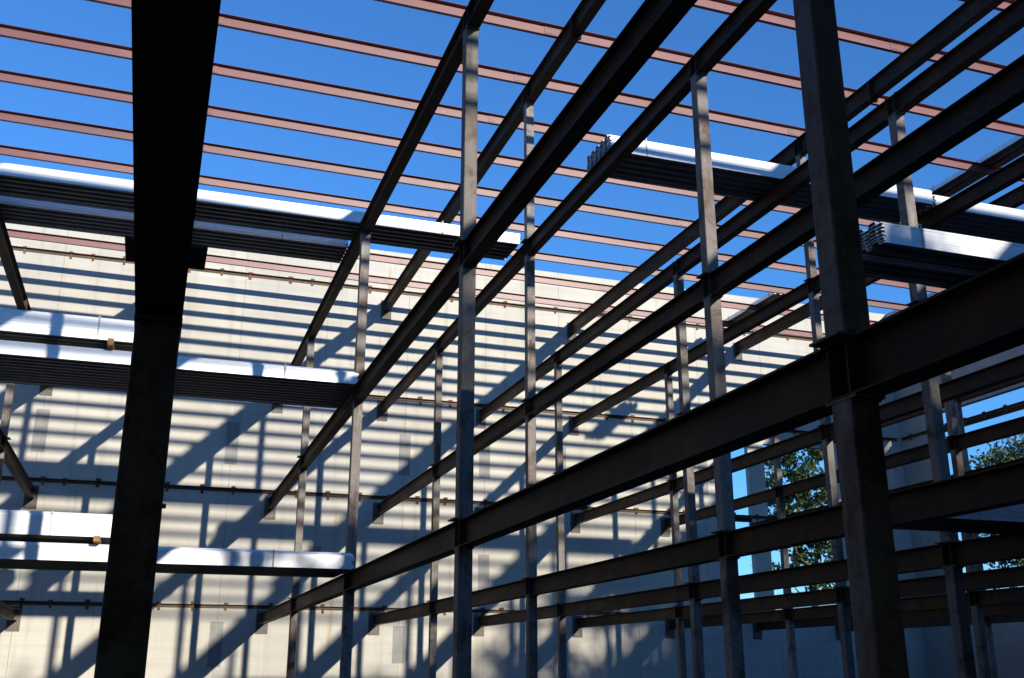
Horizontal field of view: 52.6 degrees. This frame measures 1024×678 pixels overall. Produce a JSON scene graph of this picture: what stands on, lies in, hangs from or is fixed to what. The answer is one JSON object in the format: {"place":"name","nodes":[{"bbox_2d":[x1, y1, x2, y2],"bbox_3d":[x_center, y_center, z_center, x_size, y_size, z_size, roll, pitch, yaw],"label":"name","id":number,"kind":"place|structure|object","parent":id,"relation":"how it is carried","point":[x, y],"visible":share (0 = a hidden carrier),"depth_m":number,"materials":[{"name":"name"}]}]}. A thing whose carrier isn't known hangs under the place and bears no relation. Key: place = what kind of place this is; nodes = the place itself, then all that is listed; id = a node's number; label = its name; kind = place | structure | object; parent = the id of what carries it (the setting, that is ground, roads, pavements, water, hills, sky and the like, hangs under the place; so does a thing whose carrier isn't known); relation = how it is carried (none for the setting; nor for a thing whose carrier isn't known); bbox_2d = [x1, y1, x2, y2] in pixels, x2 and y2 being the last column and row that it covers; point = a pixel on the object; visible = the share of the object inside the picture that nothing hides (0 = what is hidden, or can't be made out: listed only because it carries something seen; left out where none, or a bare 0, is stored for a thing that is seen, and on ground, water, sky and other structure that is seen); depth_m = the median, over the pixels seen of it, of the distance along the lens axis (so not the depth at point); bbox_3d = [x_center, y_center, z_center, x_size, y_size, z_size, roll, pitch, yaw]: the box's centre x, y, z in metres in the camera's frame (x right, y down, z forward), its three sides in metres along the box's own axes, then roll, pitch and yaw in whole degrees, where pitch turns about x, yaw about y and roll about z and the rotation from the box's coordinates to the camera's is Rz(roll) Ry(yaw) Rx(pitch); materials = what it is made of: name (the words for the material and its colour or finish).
{"place":"outdoors","nodes":[
{"label":"outdoors","id":0,"kind":"place"},
{"bbox_2d":[0,0,1023,609],"label":"sky","id":1,"kind":"structure","parent":0,"point":[773,48],"materials":[{"name":"blue"}]},
{"bbox_2d":[863,257,976,287],"bbox_3d":[6.315,-0.734,12.968,5.239,0.268,0.474,6,-19,-18],"label":"deck bundle","id":2,"kind":"object","parent":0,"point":[908,273],"visible":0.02,"depth_m":12.42,"materials":[{"name":"metal"}]},
{"bbox_2d":[860,221,1023,273],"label":"deck bundle","id":3,"kind":"object","parent":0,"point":[915,245],"visible":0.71,"depth_m":11.85,"materials":[{"name":"metal"}]},
{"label":"ground","id":4,"kind":"structure","parent":0,"visible":0},
{"bbox_2d":[0,309,21,483],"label":"steel column","id":5,"kind":"structure","parent":4,"relation":"on","point":[7,407],"depth_m":21.28,"materials":[{"name":"grey metal"}]},
{"bbox_2d":[94,235,207,677],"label":"steel column","id":6,"kind":"structure","parent":4,"relation":"on","point":[124,632],"depth_m":3.48,"materials":[{"name":"black metal"}]},
{"bbox_2d":[286,338,314,677],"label":"steel column","id":7,"kind":"structure","parent":4,"relation":"on","point":[292,640],"depth_m":22.59,"materials":[{"name":"grey metal"}]},
{"bbox_2d":[339,231,370,677],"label":"steel column","id":8,"kind":"structure","parent":4,"relation":"on","point":[352,517],"depth_m":16.87,"materials":[{"name":"grey metal"}]},
{"bbox_2d":[426,350,443,677],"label":"steel column","id":9,"kind":"structure","parent":4,"relation":"on","point":[432,648],"depth_m":23.68,"materials":[{"name":"grey metal"}]},
{"bbox_2d":[0,223,927,677],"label":"concrete wall","id":10,"kind":"structure","parent":4,"relation":"on","point":[64,433],"depth_m":29.88,"materials":[{"name":"concrete"}]},
{"bbox_2d":[1,598,717,616],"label":"ledger angle","id":11,"kind":"object","parent":10,"relation":"attached to","point":[87,603],"visible":0.41,"depth_m":27.68,"materials":[{"name":"metal"}]},
{"bbox_2d":[1,476,774,520],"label":"ledger angle","id":12,"kind":"object","parent":10,"relation":"attached to","point":[202,487],"visible":0.48,"depth_m":29.12,"materials":[{"name":"metal"}]},
{"bbox_2d":[12,245,812,340],"bbox_3d":[-6.410,-1.742,30.937,42.230,0.274,0.096,6,-19,-18],"label":"ledger angle","id":13,"kind":"object","parent":10,"relation":"attached to","point":[221,271],"visible":0.47,"depth_m":31.07,"materials":[{"name":"metal"}]},
{"bbox_2d":[384,0,605,311],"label":"steel beam","id":14,"kind":"structure","parent":10,"relation":"attached to","point":[573,30],"depth_m":20.59,"materials":[{"name":"grey metal"}]},
{"bbox_2d":[0,110,816,248],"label":"roof purlin","id":15,"kind":"object","parent":14,"relation":"on","point":[114,133],"visible":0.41,"depth_m":23.61,"materials":[{"name":"red metal"}]},
{"bbox_2d":[7,228,824,337],"bbox_3d":[-1.807,-1.493,30.989,33.620,0.174,0.155,6,-19,-18],"label":"roof purlin","id":16,"kind":"object","parent":14,"relation":"on","point":[60,239],"visible":0.42,"depth_m":29.74,"materials":[{"name":"brown metal"}]},
{"bbox_2d":[725,293,783,321],"bbox_3d":[7.727,-0.990,32.834,0.614,0.166,3.046,6,-19,-18],"label":"deck bundle","id":17,"kind":"object","parent":16,"relation":"on","point":[768,298],"visible":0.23,"depth_m":32.38,"materials":[{"name":"metal"}]},
{"bbox_2d":[0,145,946,292],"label":"roof purlin","id":18,"kind":"object","parent":14,"relation":"on","point":[38,155],"visible":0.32,"depth_m":25.21,"materials":[{"name":"brown metal"}]},
{"bbox_2d":[86,0,1023,181],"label":"roof purlin","id":19,"kind":"object","parent":14,"relation":"on","point":[340,43],"visible":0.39,"depth_m":19.84,"materials":[{"name":"metal"}]},
{"bbox_2d":[928,136,1023,196],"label":"deck bundle","id":20,"kind":"object","parent":19,"relation":"on","point":[1010,150],"visible":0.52,"depth_m":23.45,"materials":[{"name":"metal"}]},
{"bbox_2d":[343,252,876,324],"bbox_3d":[-1.272,-1.969,29.500,33.620,0.174,0.155,6,-19,-18],"label":"roof purlin","id":21,"kind":"object","parent":14,"relation":"on","point":[538,278],"visible":0.39,"depth_m":30.37,"materials":[{"name":"metal"}]},
{"bbox_2d":[374,0,1023,136],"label":"roof purlin","id":22,"kind":"object","parent":14,"relation":"on","point":[455,10],"visible":0.46,"depth_m":19.17,"materials":[{"name":"red metal"}]},
{"bbox_2d":[509,249,908,310],"bbox_3d":[-0.737,-2.445,28.011,33.620,0.174,0.155,6,-19,-18],"label":"roof purlin","id":23,"kind":"object","parent":14,"relation":"on","point":[562,259],"visible":0.16,"depth_m":29.37,"materials":[{"name":"metal"}]},
{"bbox_2d":[693,0,1005,75],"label":"roof purlin","id":24,"kind":"object","parent":14,"relation":"on","point":[783,20],"visible":0.62,"depth_m":18.61,"materials":[{"name":"metal"}]},
{"bbox_2d":[959,0,1015,10],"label":"roof purlin","id":25,"kind":"object","parent":14,"relation":"on","point":[1004,5],"visible":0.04,"depth_m":17.67,"materials":[{"name":"red metal"}]},
{"bbox_2d":[367,394,898,441],"bbox_3d":[-6.410,1.472,29.910,42.230,0.275,0.096,6,-19,-18],"label":"ledger angle","id":26,"kind":"object","parent":10,"relation":"attached to","point":[421,400],"visible":0.21,"depth_m":32.48,"materials":[{"name":"metal"}]},
{"bbox_2d":[735,518,751,522],"bbox_3d":[8.945,5.993,34.146,4.270,0.200,0.070,6,-19,-18],"label":"steel channel","id":27,"kind":"object","parent":10,"relation":"attached to","point":[742,520],"depth_m":33.62,"materials":[{"name":"black metal"}]},
{"bbox_2d":[569,0,1004,333],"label":"steel beam","id":28,"kind":"structure","parent":10,"relation":"attached to","point":[952,26],"depth_m":20.14,"materials":[{"name":"grey metal"}]},
{"bbox_2d":[0,70,900,226],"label":"roof purlin","id":29,"kind":"object","parent":28,"relation":"on","point":[11,77],"visible":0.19,"depth_m":21.94,"materials":[{"name":"metal"}]},
{"bbox_2d":[0,23,946,196],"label":"roof purlin","id":30,"kind":"object","parent":28,"relation":"on","point":[98,47],"visible":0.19,"depth_m":20.18,"materials":[{"name":"red metal"}]},
{"bbox_2d":[735,184,1023,352],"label":"steel beam","id":31,"kind":"structure","parent":10,"relation":"attached to","point":[1014,198],"depth_m":32.33,"materials":[{"name":"black metal"}]},
{"bbox_2d":[448,25,479,677],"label":"steel column","id":32,"kind":"structure","parent":4,"relation":"on","point":[462,624],"depth_m":11.05,"materials":[{"name":"grey metal"}]},
{"bbox_2d":[290,0,493,366],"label":"steel beam","id":33,"kind":"structure","parent":32,"relation":"on","point":[475,12],"depth_m":15.48,"materials":[{"name":"grey metal"}]},
{"bbox_2d":[0,196,348,262],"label":"deck bundle","id":34,"kind":"object","parent":33,"relation":"on","point":[35,213],"visible":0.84,"depth_m":18.75,"materials":[{"name":"metal"}]},
{"bbox_2d":[267,0,697,509],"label":"steel beam","id":35,"kind":"structure","parent":32,"relation":"on","point":[647,30],"depth_m":9.63,"materials":[{"name":"black metal"}]},
{"bbox_2d":[259,253,1023,623],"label":"steel beam","id":36,"kind":"structure","parent":32,"relation":"on","point":[971,321],"depth_m":5.43,"materials":[{"name":"black metal"}]},
{"bbox_2d":[520,101,537,677],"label":"steel column","id":37,"kind":"structure","parent":4,"relation":"on","point":[531,531],"depth_m":18.21,"materials":[{"name":"grey metal"}]},
{"bbox_2d":[552,362,565,677],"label":"steel column","id":38,"kind":"structure","parent":4,"relation":"on","point":[561,622],"depth_m":24.41,"materials":[{"name":"grey metal"}]},
{"bbox_2d":[663,373,686,677],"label":"steel column","id":39,"kind":"structure","parent":4,"relation":"on","point":[680,629],"depth_m":25.43,"materials":[{"name":"grey metal"}]},
{"bbox_2d":[672,273,704,677],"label":"steel column","id":40,"kind":"structure","parent":4,"relation":"on","point":[691,528],"depth_m":18.64,"materials":[{"name":"grey metal"}]},
{"bbox_2d":[688,71,744,677],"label":"steel column","id":41,"kind":"structure","parent":4,"relation":"on","point":[731,610],"depth_m":12.12,"materials":[{"name":"grey metal"}]},
{"bbox_2d":[380,0,776,411],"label":"steel beam","id":42,"kind":"structure","parent":41,"relation":"on","point":[734,28],"depth_m":15.62,"materials":[{"name":"grey metal"}]},
{"bbox_2d":[587,134,933,223],"bbox_3d":[4.196,-2.600,17.141,6.036,0.311,0.894,6,-19,-18],"label":"deck bundle","id":43,"kind":"object","parent":42,"relation":"on","point":[658,164],"visible":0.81,"depth_m":16.69,"materials":[{"name":"metal"}]},
{"bbox_2d":[371,461,1023,625],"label":"steel beam","id":44,"kind":"structure","parent":41,"relation":"on","point":[992,488],"depth_m":10.80,"materials":[{"name":"brown metal"}]},
{"bbox_2d":[376,54,1023,514],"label":"steel beam","id":45,"kind":"structure","parent":41,"relation":"on","point":[980,106],"depth_m":11.23,"materials":[{"name":"black metal"}]},
{"bbox_2d":[771,435,797,677],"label":"steel column","id":46,"kind":"structure","parent":4,"relation":"on","point":[790,629],"depth_m":26.18,"materials":[{"name":"grey metal"}]},
{"bbox_2d":[764,449,834,606],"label":"leafy tree","id":47,"kind":"object","parent":4,"relation":"on","point":[799,554],"visible":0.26,"depth_m":49.23,"materials":[{"name":"green plant"}]},
{"bbox_2d":[794,153,855,677],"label":"steel column","id":48,"kind":"structure","parent":4,"relation":"on","point":[836,544],"depth_m":19.78,"materials":[{"name":"grey metal"}]},
{"bbox_2d":[819,543,834,589],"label":"leafy tree","id":49,"kind":"object","parent":4,"relation":"on","point":[824,561],"visible":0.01,"depth_m":55.27,"materials":[{"name":"green plant"}]},
{"bbox_2d":[793,0,908,677],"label":"steel column","id":50,"kind":"structure","parent":4,"relation":"on","point":[879,635],"depth_m":4.81,"materials":[{"name":"black metal"}]},
{"bbox_2d":[885,111,976,677],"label":"steel column","id":51,"kind":"structure","parent":4,"relation":"on","point":[959,619],"depth_m":12.78,"materials":[{"name":"grey metal"}]},
{"bbox_2d":[476,531,1023,626],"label":"steel beam","id":52,"kind":"structure","parent":51,"relation":"on","point":[996,548],"depth_m":15.43,"materials":[{"name":"brown metal"}]},
{"bbox_2d":[477,252,1023,510],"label":"steel beam","id":53,"kind":"structure","parent":51,"relation":"on","point":[799,358],"depth_m":15.69,"materials":[{"name":"brown metal"}]},
{"bbox_2d":[478,0,1023,419],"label":"steel beam","id":54,"kind":"structure","parent":51,"relation":"on","point":[1006,23],"depth_m":16.39,"materials":[{"name":"black metal"}]},
{"bbox_2d":[885,292,1023,677],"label":"concrete wall","id":55,"kind":"structure","parent":4,"relation":"on","point":[1008,639],"depth_m":33.63,"materials":[{"name":"grey concrete"}]},
{"bbox_2d":[900,401,1023,440],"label":"ledger angle","id":56,"kind":"object","parent":55,"relation":"attached to","point":[984,414],"visible":0.77,"depth_m":32.97,"materials":[{"name":"metal"}]},
{"bbox_2d":[945,405,1023,431],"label":"steel channel","id":57,"kind":"object","parent":55,"relation":"attached to","point":[998,414],"visible":0.47,"depth_m":32.53,"materials":[{"name":"brown metal"}]},
{"bbox_2d":[940,371,991,677],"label":"steel column","id":58,"kind":"structure","parent":4,"relation":"on","point":[976,611],"depth_m":20.21,"materials":[{"name":"grey metal"}]},
{"bbox_2d":[955,402,997,677],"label":"steel column","id":59,"kind":"structure","parent":4,"relation":"on","point":[988,628],"depth_m":28.08,"materials":[{"name":"grey metal"}]},
{"bbox_2d":[969,434,1023,588],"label":"leafy tree","id":60,"kind":"object","parent":4,"relation":"on","point":[999,454],"visible":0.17,"depth_m":46.28,"materials":[{"name":"green plant"}]},
{"bbox_3d":[13.936,2.062,15.735,0.285,8.879,0.235,6,-19,-18],"label":"steel column","id":61,"kind":"object","parent":4,"relation":"on","visible":0},
{"bbox_2d":[750,458,1023,525],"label":"steel beam","id":62,"kind":"structure","parent":61,"relation":"on","point":[927,482],"depth_m":26.37,"materials":[{"name":"black metal"}]},
{"bbox_2d":[755,603,1023,630],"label":"steel beam","id":63,"kind":"structure","parent":61,"relation":"on","point":[1001,609],"depth_m":25.86,"materials":[{"name":"metal"}]},
{"bbox_3d":[16.821,2.363,16.676,0.285,8.879,0.235,6,-19,-18],"label":"steel column","id":64,"kind":"object","parent":4,"relation":"on","visible":0},
{"bbox_2d":[821,376,1023,446],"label":"steel beam","id":65,"kind":"structure","parent":64,"relation":"on","point":[963,398],"depth_m":29.14,"materials":[{"name":"brown metal"}]},
{"bbox_2d":[838,614,1023,631],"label":"steel beam","id":66,"kind":"structure","parent":64,"relation":"on","point":[988,620],"depth_m":28.93,"materials":[{"name":"brown metal"}]},
{"bbox_3d":[10.278,-1.911,18.336,0.158,0.332,33.691,6,-19,-18],"label":"steel beam","id":67,"kind":"object","parent":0,"visible":0},
{"bbox_2d":[917,195,1023,243],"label":"deck bundle","id":68,"kind":"object","parent":67,"relation":"on","point":[993,222],"visible":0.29,"depth_m":18.40,"materials":[{"name":"metal"}]},
{"bbox_3d":[-6.264,-0.043,9.149,0.285,8.879,0.235,6,-19,-18],"label":"steel column","id":69,"kind":"object","parent":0,"visible":0},
{"bbox_2d":[0,600,17,620],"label":"steel beam","id":70,"kind":"structure","parent":69,"relation":"on","point":[7,611],"depth_m":24.48,"materials":[{"name":"brown metal"}]},
{"bbox_2d":[0,541,354,577],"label":"deck bundle","id":71,"kind":"object","parent":70,"relation":"on","point":[69,556],"visible":0.98,"depth_m":15.26,"materials":[{"name":"metal"}]},
{"bbox_2d":[93,536,102,543],"bbox_3d":[-6.129,3.071,15.391,0.090,0.080,1.880,6,-19,-18],"label":"timber block","id":72,"kind":"object","parent":71,"relation":"on","point":[97,540],"depth_m":14.55,"materials":[{"name":"beige wood"}]},
{"bbox_2d":[0,510,112,544],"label":"deck bundle","id":73,"kind":"object","parent":72,"relation":"on","point":[47,527],"visible":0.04,"depth_m":14.64,"materials":[{"name":"metal"}]},
{"bbox_2d":[0,208,30,310],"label":"steel beam","id":74,"kind":"structure","parent":69,"relation":"on","point":[10,265],"depth_m":19.98,"materials":[{"name":"black metal"}]},
{"bbox_2d":[0,162,520,260],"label":"deck bundle","id":75,"kind":"object","parent":74,"relation":"on","point":[59,186],"visible":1,"depth_m":18.03,"materials":[{"name":"metal"}]},
{"bbox_2d":[0,427,34,498],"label":"steel beam","id":76,"kind":"structure","parent":69,"relation":"on","point":[13,464],"depth_m":23.42,"materials":[{"name":"black metal"}]},
{"bbox_2d":[0,340,358,408],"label":"deck bundle","id":77,"kind":"object","parent":76,"relation":"on","point":[29,363],"visible":0.89,"depth_m":16.84,"materials":[{"name":"metal"}]},
{"bbox_2d":[107,338,114,349],"bbox_3d":[-6.504,0.336,16.863,0.090,0.120,2.040,6,-19,-18],"label":"timber block","id":78,"kind":"object","parent":77,"relation":"on","point":[110,344],"depth_m":15.96,"materials":[{"name":"brown wood"}]},
{"bbox_2d":[0,308,133,351],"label":"deck bundle","id":79,"kind":"object","parent":78,"relation":"on","point":[54,328],"visible":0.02,"depth_m":15.99,"materials":[{"name":"metal"}]},
{"bbox_3d":[-3.378,0.258,10.089,0.285,8.879,0.235,6,-19,-18],"label":"steel column","id":80,"kind":"object","parent":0,"visible":0},
{"bbox_2d":[131,0,220,341],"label":"steel beam","id":81,"kind":"structure","parent":80,"relation":"on","point":[173,46],"depth_m":2.41,"materials":[{"name":"black metal"}]},
{"bbox_3d":[8.165,1.461,13.853,0.285,8.879,0.235,6,-19,-18],"label":"steel column","id":82,"kind":"object","parent":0,"visible":0},
{"bbox_2d":[571,155,1023,426],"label":"steel beam","id":83,"kind":"structure","parent":82,"relation":"on","point":[996,182],"depth_m":21.64,"materials":[{"name":"black metal"}]},
{"bbox_2d":[573,354,1023,523],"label":"steel beam","id":84,"kind":"structure","parent":82,"relation":"on","point":[989,377],"depth_m":20.43,"materials":[{"name":"black metal"}]},
{"bbox_2d":[577,566,1023,627],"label":"steel beam","id":85,"kind":"structure","parent":82,"relation":"on","point":[1007,577],"depth_m":19.97,"materials":[{"name":"brown metal"}]},
{"bbox_2d":[893,504,1023,533],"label":"deck bundle","id":86,"kind":"object","parent":85,"relation":"on","point":[1008,519],"visible":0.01,"depth_m":10.87,"materials":[{"name":"metal"}]},
{"bbox_3d":[11.050,1.761,14.794,0.285,8.879,0.235,6,-19,-18],"label":"steel column","id":87,"kind":"object","parent":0,"visible":0},
{"bbox_2d":[664,416,1023,528],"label":"steel beam","id":88,"kind":"structure","parent":87,"relation":"on","point":[997,431],"depth_m":22.54,"materials":[{"name":"brown metal"}]},
{"bbox_2d":[667,586,1023,629],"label":"steel beam","id":89,"kind":"structure","parent":87,"relation":"on","point":[986,597],"depth_m":21.98,"materials":[{"name":"metal"}]}
]}

